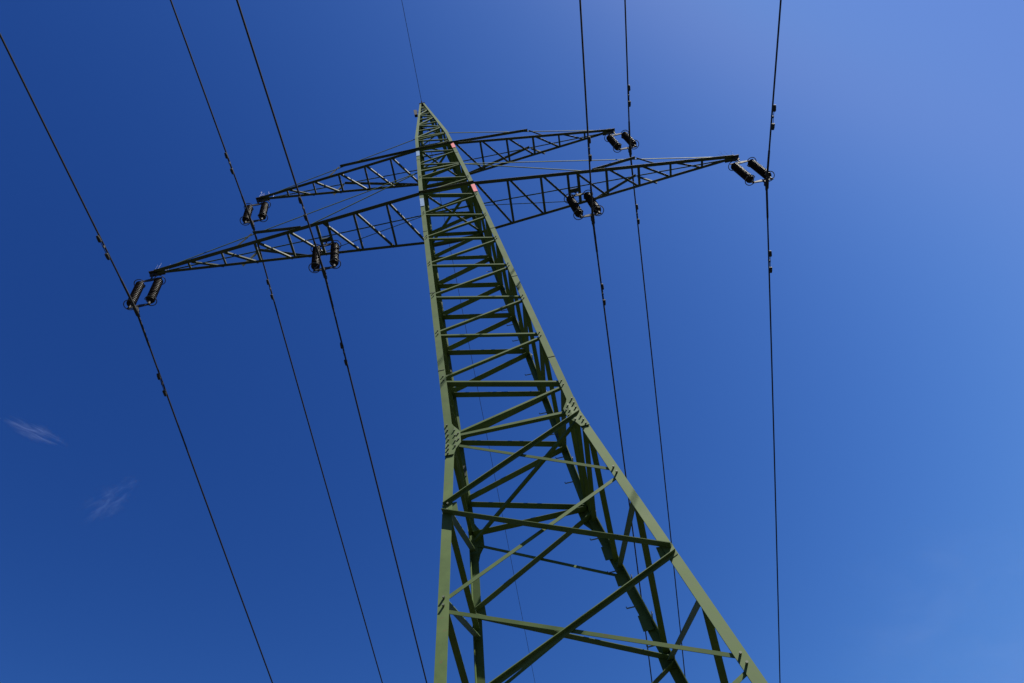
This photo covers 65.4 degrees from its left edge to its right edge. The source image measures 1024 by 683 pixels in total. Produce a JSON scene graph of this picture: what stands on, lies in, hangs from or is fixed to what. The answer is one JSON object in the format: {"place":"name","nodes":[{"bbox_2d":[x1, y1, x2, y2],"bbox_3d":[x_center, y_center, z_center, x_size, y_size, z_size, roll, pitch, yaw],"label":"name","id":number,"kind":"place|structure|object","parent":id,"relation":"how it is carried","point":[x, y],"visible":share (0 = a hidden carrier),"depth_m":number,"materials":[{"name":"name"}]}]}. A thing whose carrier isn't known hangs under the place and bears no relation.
{"place":"outdoors","nodes":[
{"label":"outdoors","id":0,"kind":"place"},
{"bbox_2d":[0,0,1023,682],"label":"sky","id":1,"kind":"structure","parent":0,"point":[896,190],"materials":[{"name":"blue"}]},
{"bbox_3d":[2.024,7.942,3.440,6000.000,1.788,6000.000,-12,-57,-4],"label":"ground","id":2,"kind":"structure","parent":0,"visible":0},
{"bbox_2d":[148,101,767,682],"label":"lattice tower","id":3,"kind":"structure","parent":2,"relation":"on","point":[456,445],"depth_m":13.66,"materials":[{"name":"green metal"}]},
{"bbox_2d":[123,273,165,316],"bbox_3d":[-9.347,-1.257,20.320,0.824,2.093,0.359,-12,-57,-4],"label":"insulator set","id":4,"kind":"object","parent":3,"relation":"hanging from","point":[152,294],"visible":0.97,"depth_m":20.14,"materials":[{"name":"ceramic"}]},
{"bbox_2d":[0,33,272,682],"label":"power cable","id":5,"kind":"object","parent":4,"relation":"hanging from","point":[108,257],"visible":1,"depth_m":19.58,"materials":[{"name":"metal"}]},
{"bbox_2d":[240,199,270,229],"bbox_3d":[-7.672,-3.866,23.872,0.824,1.993,0.359,-12,-57,-4],"label":"insulator set","id":6,"kind":"object","parent":3,"relation":"hanging from","point":[263,211],"visible":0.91,"depth_m":23.58,"materials":[{"name":"ceramic"}]},
{"bbox_2d":[170,0,382,682],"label":"power cable","id":7,"kind":"object","parent":6,"relation":"hanging from","point":[249,216],"visible":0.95,"depth_m":23.80,"materials":[{"name":"metal"}]},
{"bbox_2d":[308,239,340,278],"bbox_3d":[-4.827,-2.210,20.633,0.824,2.093,0.359,-12,-57,-4],"label":"insulator set","id":8,"kind":"object","parent":3,"relation":"hanging from","point":[334,261],"visible":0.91,"depth_m":20.34,"materials":[{"name":"ceramic"}]},
{"bbox_2d":[236,0,426,682],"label":"power cable","id":9,"kind":"object","parent":8,"relation":"hanging from","point":[299,197],"visible":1,"depth_m":20.00,"materials":[{"name":"metal"}]},
{"bbox_2d":[402,3,534,680],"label":"earth wire","id":10,"kind":"object","parent":3,"relation":"attached to","point":[466,331],"visible":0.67,"depth_m":34.15,"materials":[{"name":"metal"}]},
{"bbox_2d":[564,190,603,225],"bbox_3d":[1.890,-3.626,21.096,0.824,2.093,0.359,-12,-57,-4],"label":"insulator set","id":11,"kind":"object","parent":3,"relation":"hanging from","point":[577,210],"visible":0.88,"depth_m":20.83,"materials":[{"name":"ceramic"}]},
{"bbox_2d":[579,0,651,682],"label":"power cable","id":12,"kind":"object","parent":11,"relation":"hanging from","point":[591,198],"visible":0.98,"depth_m":20.73,"materials":[{"name":"metal"}]},
{"bbox_2d":[604,130,638,155],"bbox_3d":[3.376,-6.195,24.636,0.824,1.993,0.359,-12,-57,-4],"label":"insulator set","id":13,"kind":"object","parent":3,"relation":"hanging from","point":[613,142],"visible":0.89,"depth_m":24.41,"materials":[{"name":"ceramic"}]},
{"bbox_2d":[624,0,685,676],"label":"power cable","id":14,"kind":"object","parent":13,"relation":"hanging from","point":[629,105],"visible":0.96,"depth_m":25.66,"materials":[{"name":"metal"}]},
{"bbox_2d":[728,157,774,189],"bbox_3d":[6.410,-4.579,21.409,0.824,2.093,0.359,-12,-57,-4],"label":"insulator set","id":15,"kind":"object","parent":3,"relation":"hanging from","point":[744,174],"visible":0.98,"depth_m":21.24,"materials":[{"name":"ceramic"}]},
{"bbox_2d":[766,0,781,682],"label":"power cable","id":16,"kind":"object","parent":15,"relation":"hanging from","point":[772,125],"visible":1,"depth_m":21.57,"materials":[{"name":"metal"}]}
]}

